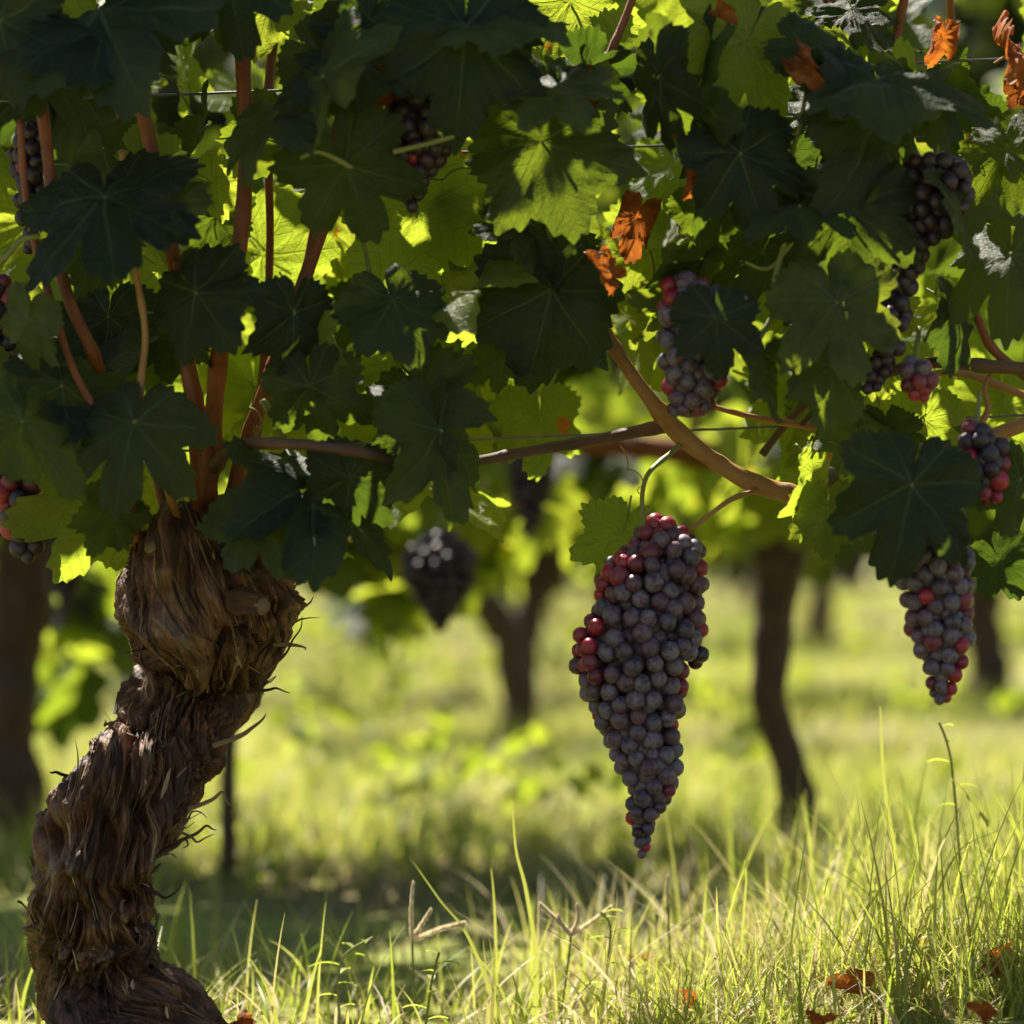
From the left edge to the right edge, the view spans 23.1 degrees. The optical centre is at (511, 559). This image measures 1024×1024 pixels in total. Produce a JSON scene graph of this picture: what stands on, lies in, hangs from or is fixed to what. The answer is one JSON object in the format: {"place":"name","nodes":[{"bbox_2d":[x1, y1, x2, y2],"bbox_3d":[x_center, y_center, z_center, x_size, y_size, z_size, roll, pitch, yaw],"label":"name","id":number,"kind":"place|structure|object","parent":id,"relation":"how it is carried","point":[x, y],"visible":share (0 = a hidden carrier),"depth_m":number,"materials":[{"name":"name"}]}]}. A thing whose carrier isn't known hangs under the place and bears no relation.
{"place":"outdoors","nodes":[
{"label":"outdoors","id":0,"kind":"place"},
{"bbox_2d":[319,592,327,600],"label":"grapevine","id":1,"kind":"object","parent":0,"point":[323,594],"depth_m":24.96,"materials":[{"name":"green plant"}]},
{"bbox_2d":[0,566,1023,1023],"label":"ground","id":2,"kind":"structure","parent":0,"point":[338,910],"depth_m":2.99,"materials":[{"name":"green plant"}]},
{"bbox_2d":[2,145,39,294],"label":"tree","id":3,"kind":"object","parent":2,"relation":"on","point":[37,290],"visible":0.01,"depth_m":44.95,"materials":[{"name":"green plant"}]},
{"bbox_2d":[2,269,224,669],"bbox_3d":[-1.194,-0.303,7.003,1.421,1.468,0.893,0,0,0],"label":"grapevine","id":4,"kind":"object","parent":2,"relation":"on","point":[221,482],"visible":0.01,"depth_m":6.96,"materials":[{"name":"green plant"}]},
{"bbox_2d":[151,31,279,176],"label":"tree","id":5,"kind":"object","parent":2,"relation":"on","point":[209,53],"visible":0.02,"depth_m":42.91,"materials":[{"name":"green plant"}]},
{"bbox_2d":[220,732,237,883],"bbox_3d":[-0.370,0.225,3.250,0.026,0.450,0.024,0,0,0],"label":"vine stake","id":6,"kind":"object","parent":2,"relation":"on","point":[228,834],"visible":0.3,"depth_m":3.24,"materials":[{"name":"brown wood"}]},
{"bbox_2d":[0,54,465,847],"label":"grapevine","id":7,"kind":"object","parent":2,"relation":"on","point":[52,690],"visible":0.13,"depth_m":3.53,"materials":[{"name":"green plant"}]},
{"bbox_2d":[230,1005,256,1023],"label":"fallen leaf","id":8,"kind":"object","parent":2,"relation":"on","point":[243,1017],"visible":1,"depth_m":2.04,"materials":[{"name":"orange plant"}]},
{"bbox_2d":[248,955,278,1023],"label":"grass stalk","id":9,"kind":"object","parent":2,"relation":"on","point":[275,1018],"depth_m":2.10,"materials":[{"name":"yellow plant"}]},
{"bbox_2d":[300,951,319,1023],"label":"grass stalk","id":10,"kind":"object","parent":2,"relation":"on","point":[304,1013],"depth_m":2.12,"materials":[{"name":"yellow plant"}]},
{"bbox_2d":[309,937,372,1019],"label":"weed","id":11,"kind":"object","parent":2,"relation":"on","point":[340,969],"visible":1,"depth_m":2.10,"materials":[{"name":"green plant"}]},
{"bbox_2d":[0,0,691,1023],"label":"grapevine","id":12,"kind":"object","parent":2,"relation":"on","point":[202,322],"visible":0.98,"depth_m":1.90,"materials":[{"name":"green plant"}]},
{"bbox_2d":[0,274,16,359],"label":"grape bunch","id":13,"kind":"object","parent":12,"relation":"hanging from","point":[5,280],"visible":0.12,"depth_m":1.97,"materials":[{"name":"purple food"}]},
{"bbox_2d":[0,473,44,563],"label":"grape bunch","id":14,"kind":"object","parent":12,"relation":"hanging from","point":[10,493],"visible":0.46,"depth_m":1.96,"materials":[{"name":"purple food"}]},
{"bbox_2d":[6,119,50,254],"bbox_3d":[-0.385,-0.313,1.995,0.036,0.140,0.044,0,0,-22],"label":"grape bunch","id":15,"kind":"object","parent":12,"relation":"hanging from","point":[34,161],"visible":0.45,"depth_m":1.98,"materials":[{"name":"purple food"}]},
{"bbox_2d":[385,94,451,212],"bbox_3d":[-0.068,-0.330,1.891,0.061,0.136,0.057,0,0,18],"label":"grape bunch","id":16,"kind":"object","parent":12,"relation":"hanging from","point":[428,162],"visible":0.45,"depth_m":1.87,"materials":[{"name":"purple food"}]},
{"bbox_2d":[0,58,1006,102],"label":"trellis wire","id":17,"kind":"object","parent":12,"relation":"attached to","point":[280,90],"visible":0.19,"depth_m":2.03,"materials":[{"name":"grey metal"}]},
{"bbox_2d":[507,0,1023,600],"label":"grapevine","id":18,"kind":"object","parent":17,"relation":"attached to","point":[777,194],"visible":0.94,"depth_m":1.90,"materials":[{"name":"green plant"}]},
{"bbox_2d":[184,414,1023,451],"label":"trellis wire","id":19,"kind":"object","parent":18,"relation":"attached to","point":[692,430],"visible":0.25,"depth_m":2.08,"materials":[{"name":"grey metal"}]},
{"bbox_2d":[568,442,758,858],"bbox_3d":[0.123,0.069,1.971,0.157,0.333,0.096,0,0,0],"label":"grape bunch","id":20,"kind":"object","parent":18,"relation":"hanging from","point":[640,636],"visible":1,"depth_m":1.95,"materials":[{"name":"purple plant"}]},
{"bbox_2d":[656,270,734,417],"bbox_3d":[0.141,-0.175,1.902,0.062,0.134,0.059,0,0,0],"label":"grape bunch","id":21,"kind":"object","parent":18,"relation":"hanging from","point":[691,388],"visible":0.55,"depth_m":1.89,"materials":[{"name":"purple food"}]},
{"bbox_2d":[898,326,938,402],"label":"grape bunch","id":22,"kind":"object","parent":18,"relation":"hanging from","point":[919,378],"visible":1,"depth_m":1.89,"materials":[{"name":"purple food"}]},
{"bbox_2d":[862,146,975,394],"bbox_3d":[0.311,-0.231,1.895,0.082,0.211,0.056,0,0,-25],"label":"grape bunch","id":23,"kind":"object","parent":18,"relation":"hanging from","point":[930,221],"visible":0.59,"depth_m":1.89,"materials":[{"name":"purple food"}]},
{"bbox_2d":[875,531,975,704],"bbox_3d":[0.312,0.018,1.885,0.075,0.183,0.062,0,0,0],"label":"grape bunch","id":24,"kind":"object","parent":18,"relation":"hanging from","point":[937,599],"visible":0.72,"depth_m":1.87,"materials":[{"name":"purple food"}]},
{"bbox_2d":[957,390,1011,505],"bbox_3d":[0.360,-0.086,1.902,0.040,0.090,0.044,0,0,43],"label":"grape bunch","id":25,"kind":"object","parent":18,"relation":"hanging from","point":[984,445],"visible":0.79,"depth_m":1.89,"materials":[{"name":"purple food"}]},
{"bbox_2d":[55,132,1006,164],"bbox_3d":[0.023,-0.347,2.090,1.605,0.054,0.002,0,0,0],"label":"trellis wire","id":26,"kind":"object","parent":12,"relation":"attached to","point":[631,146],"visible":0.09,"depth_m":2.09,"materials":[{"name":"grey metal"}]},
{"bbox_2d":[356,631,382,668],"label":"grapevine","id":27,"kind":"object","parent":2,"relation":"on","point":[363,637],"visible":0.01,"depth_m":9.17,"materials":[{"name":"green plant"}]},
{"bbox_2d":[402,949,458,1023],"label":"weed","id":28,"kind":"object","parent":2,"relation":"on","point":[431,978],"visible":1,"depth_m":2.06,"materials":[{"name":"green plant"}]},
{"bbox_2d":[409,880,466,1019],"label":"seeding grass","id":29,"kind":"structure","parent":2,"relation":"on","point":[415,933],"depth_m":2.13,"materials":[{"name":"plant"}]},
{"bbox_2d":[412,860,505,1023],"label":"grass stalk","id":30,"kind":"object","parent":2,"relation":"on","point":[473,948],"depth_m":2.13,"materials":[{"name":"plant"}]},
{"bbox_2d":[218,99,714,740],"bbox_3d":[-0.112,-0.290,5.350,1.119,1.429,1.031,0,0,0],"label":"grapevine","id":31,"kind":"object","parent":2,"relation":"on","point":[500,623],"visible":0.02,"depth_m":5.37,"materials":[{"name":"green plant"}]},
{"bbox_2d":[491,869,497,1023],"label":"grass stalk","id":32,"kind":"object","parent":2,"relation":"on","point":[495,956],"depth_m":2.15,"materials":[{"name":"green plant"}]},
{"bbox_2d":[0,732,1023,1023],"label":"grass","id":33,"kind":"structure","parent":2,"relation":"on","point":[826,928],"depth_m":2.18,"materials":[{"name":"plant"}]},
{"bbox_2d":[555,959,573,980],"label":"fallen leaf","id":34,"kind":"object","parent":33,"relation":"on","point":[570,975],"visible":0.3,"depth_m":2.33,"materials":[{"name":"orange plant"}]},
{"bbox_2d":[625,953,661,972],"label":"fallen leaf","id":35,"kind":"object","parent":33,"relation":"on","point":[642,955],"visible":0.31,"depth_m":2.25,"materials":[{"name":"yellow plant"}]},
{"bbox_2d":[679,989,700,1007],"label":"fallen leaf","id":36,"kind":"object","parent":33,"relation":"on","point":[694,995],"visible":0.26,"depth_m":2.03,"materials":[{"name":"orange plant"}]},
{"bbox_2d":[826,968,878,999],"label":"fallen leaf","id":37,"kind":"object","parent":33,"relation":"on","point":[844,981],"visible":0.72,"depth_m":1.99,"materials":[{"name":"orange plant"}]},
{"bbox_2d":[892,929,926,965],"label":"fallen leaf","id":38,"kind":"object","parent":33,"relation":"on","point":[919,937],"visible":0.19,"depth_m":2.09,"materials":[{"name":"orange plant"}]},
{"bbox_2d":[979,941,1019,979],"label":"fallen leaf","id":39,"kind":"object","parent":33,"relation":"on","point":[993,964],"visible":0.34,"depth_m":2.01,"materials":[{"name":"orange plant"}]},
{"bbox_2d":[512,800,538,1023],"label":"grass stalk","id":40,"kind":"object","parent":2,"relation":"on","point":[535,963],"depth_m":2.12,"materials":[{"name":"plant"}]},
{"bbox_2d":[544,597,556,621],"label":"grapevine","id":41,"kind":"object","parent":2,"relation":"on","point":[553,608],"visible":0.02,"depth_m":16.16,"materials":[{"name":"green plant"}]},
{"bbox_2d":[539,901,612,1018],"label":"seeding grass","id":42,"kind":"structure","parent":2,"relation":"on","point":[573,931],"depth_m":2.13,"materials":[{"name":"plant"}]},
{"bbox_2d":[579,580,592,609],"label":"grapevine","id":43,"kind":"object","parent":2,"relation":"on","point":[584,587],"visible":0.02,"depth_m":19.97,"materials":[{"name":"green plant"}]},
{"bbox_2d":[590,581,594,599],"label":"grapevine","id":44,"kind":"object","parent":2,"relation":"on","point":[592,587],"depth_m":24.97,"materials":[{"name":"green plant"}]},
{"bbox_2d":[561,44,639,141],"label":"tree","id":45,"kind":"object","parent":2,"relation":"on","point":[629,84],"depth_m":46.90,"materials":[{"name":"green plant"}]},
{"bbox_2d":[582,909,634,996],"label":"weed","id":46,"kind":"object","parent":2,"relation":"on","point":[606,919],"visible":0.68,"depth_m":2.12,"materials":[{"name":"green plant"}]},
{"bbox_2d":[497,378,753,692],"bbox_3d":[0.129,-0.374,6.956,1.420,1.568,0.782,0,0,0],"label":"grapevine","id":47,"kind":"object","parent":2,"relation":"on","point":[535,590],"visible":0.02,"depth_m":6.86,"materials":[{"name":"green plant"}]},
{"bbox_2d":[572,375,754,576],"bbox_3d":[0.417,-0.366,10.201,1.628,1.578,0.846,0,0,0],"label":"grapevine","id":48,"kind":"object","parent":2,"relation":"on","point":[712,561],"depth_m":10.21,"materials":[{"name":"green plant"}]},
{"bbox_2d":[665,874,671,978],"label":"seeding grass","id":49,"kind":"structure","parent":2,"relation":"on","point":[667,899],"depth_m":2.18,"materials":[{"name":"green plant"}]},
{"bbox_2d":[323,0,1023,849],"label":"grapevine","id":50,"kind":"object","parent":2,"relation":"on","point":[681,484],"visible":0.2,"depth_m":3.43,"materials":[{"name":"green plant"}]},
{"bbox_2d":[400,511,478,631],"bbox_3d":[-0.090,0.014,3.119,0.099,0.153,0.086,0,0,0],"label":"grape bunch","id":51,"kind":"object","parent":50,"relation":"hanging from","point":[438,570],"visible":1,"depth_m":3.10,"materials":[{"name":"purple food"}]},
{"bbox_2d":[506,452,555,539],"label":"grape bunch","id":52,"kind":"object","parent":50,"relation":"hanging from","point":[529,497],"visible":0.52,"depth_m":3.14,"materials":[{"name":"purple food"}]},
{"bbox_2d":[620,41,753,579],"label":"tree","id":53,"kind":"object","parent":2,"relation":"on","point":[746,572],"depth_m":49.67,"materials":[{"name":"green plant"}]},
{"bbox_2d":[718,556,747,598],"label":"grapevine","id":54,"kind":"object","parent":2,"relation":"on","point":[728,573],"visible":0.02,"depth_m":24.97,"materials":[{"name":"green plant"}]},
{"bbox_2d":[739,861,746,983],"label":"grass stalk","id":55,"kind":"object","parent":2,"relation":"on","point":[742,932],"depth_m":2.10,"materials":[{"name":"plant"}]},
{"bbox_2d":[739,555,755,622],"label":"grapevine","id":56,"kind":"object","parent":2,"relation":"on","point":[749,595],"visible":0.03,"depth_m":16.17,"materials":[{"name":"green plant"}]},
{"bbox_2d":[754,918,797,977],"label":"weed","id":57,"kind":"object","parent":2,"relation":"on","point":[778,930],"visible":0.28,"depth_m":2.15,"materials":[{"name":"green plant"}]},
{"bbox_2d":[725,374,837,650],"bbox_3d":[1.322,-0.339,10.611,1.513,1.519,0.909,0,0,0],"label":"grapevine","id":58,"kind":"object","parent":2,"relation":"on","point":[821,610],"depth_m":10.55,"materials":[{"name":"green plant"}]},
{"bbox_2d":[805,1007,837,1023],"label":"fallen leaf","id":59,"kind":"object","parent":2,"relation":"on","point":[813,1017],"visible":1,"depth_m":1.91,"materials":[{"name":"orange plant"}]},
{"bbox_2d":[856,560,867,599],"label":"grapevine","id":60,"kind":"object","parent":2,"relation":"on","point":[861,582],"visible":0.02,"depth_m":24.97,"materials":[{"name":"green plant"}]},
{"bbox_2d":[866,835,885,985],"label":"grass stalk","id":61,"kind":"object","parent":2,"relation":"on","point":[873,893],"depth_m":2.08,"materials":[{"name":"plant"}]},
{"bbox_2d":[748,0,1023,108],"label":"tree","id":62,"kind":"object","parent":2,"relation":"on","point":[979,19],"visible":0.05,"depth_m":42.97,"materials":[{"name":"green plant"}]},
{"bbox_2d":[879,706,902,943],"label":"grass stalk","id":63,"kind":"object","parent":2,"relation":"on","point":[891,832],"depth_m":2.15,"materials":[{"name":"green plant"}]},
{"bbox_2d":[800,263,1023,711],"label":"grapevine","id":64,"kind":"object","parent":2,"relation":"on","point":[988,656],"visible":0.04,"depth_m":6.65,"materials":[{"name":"green plant"}]},
{"bbox_2d":[926,722,978,920],"bbox_3d":[0.380,0.259,2.151,0.047,0.239,0.035,0,0,25],"label":"weed","id":65,"kind":"object","parent":2,"relation":"on","point":[954,786],"visible":0.75,"depth_m":2.15,"materials":[{"name":"green plant"}]},
{"bbox_2d":[914,830,998,990],"bbox_3d":[0.364,0.303,2.050,0.072,0.164,0.002,0,0,0],"label":"grass stalk","id":66,"kind":"object","parent":2,"relation":"on","point":[932,907],"depth_m":2.05,"materials":[{"name":"green plant"}]},
{"bbox_2d":[966,1000,998,1023],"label":"fallen leaf","id":67,"kind":"object","parent":2,"relation":"on","point":[984,1011],"visible":1,"depth_m":1.83,"materials":[{"name":"orange plant"}]},
{"bbox_2d":[950,776,1016,931],"bbox_3d":[0.406,0.268,2.130,0.067,0.167,0.003,0,0,0],"label":"grass stalk","id":68,"kind":"object","parent":2,"relation":"on","point":[991,829],"depth_m":2.13,"materials":[{"name":"plant"}]},
{"bbox_2d":[835,552,866,591],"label":"grape bunch","id":69,"kind":"object","parent":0,"point":[850,573],"visible":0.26,"depth_m":4.59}
]}

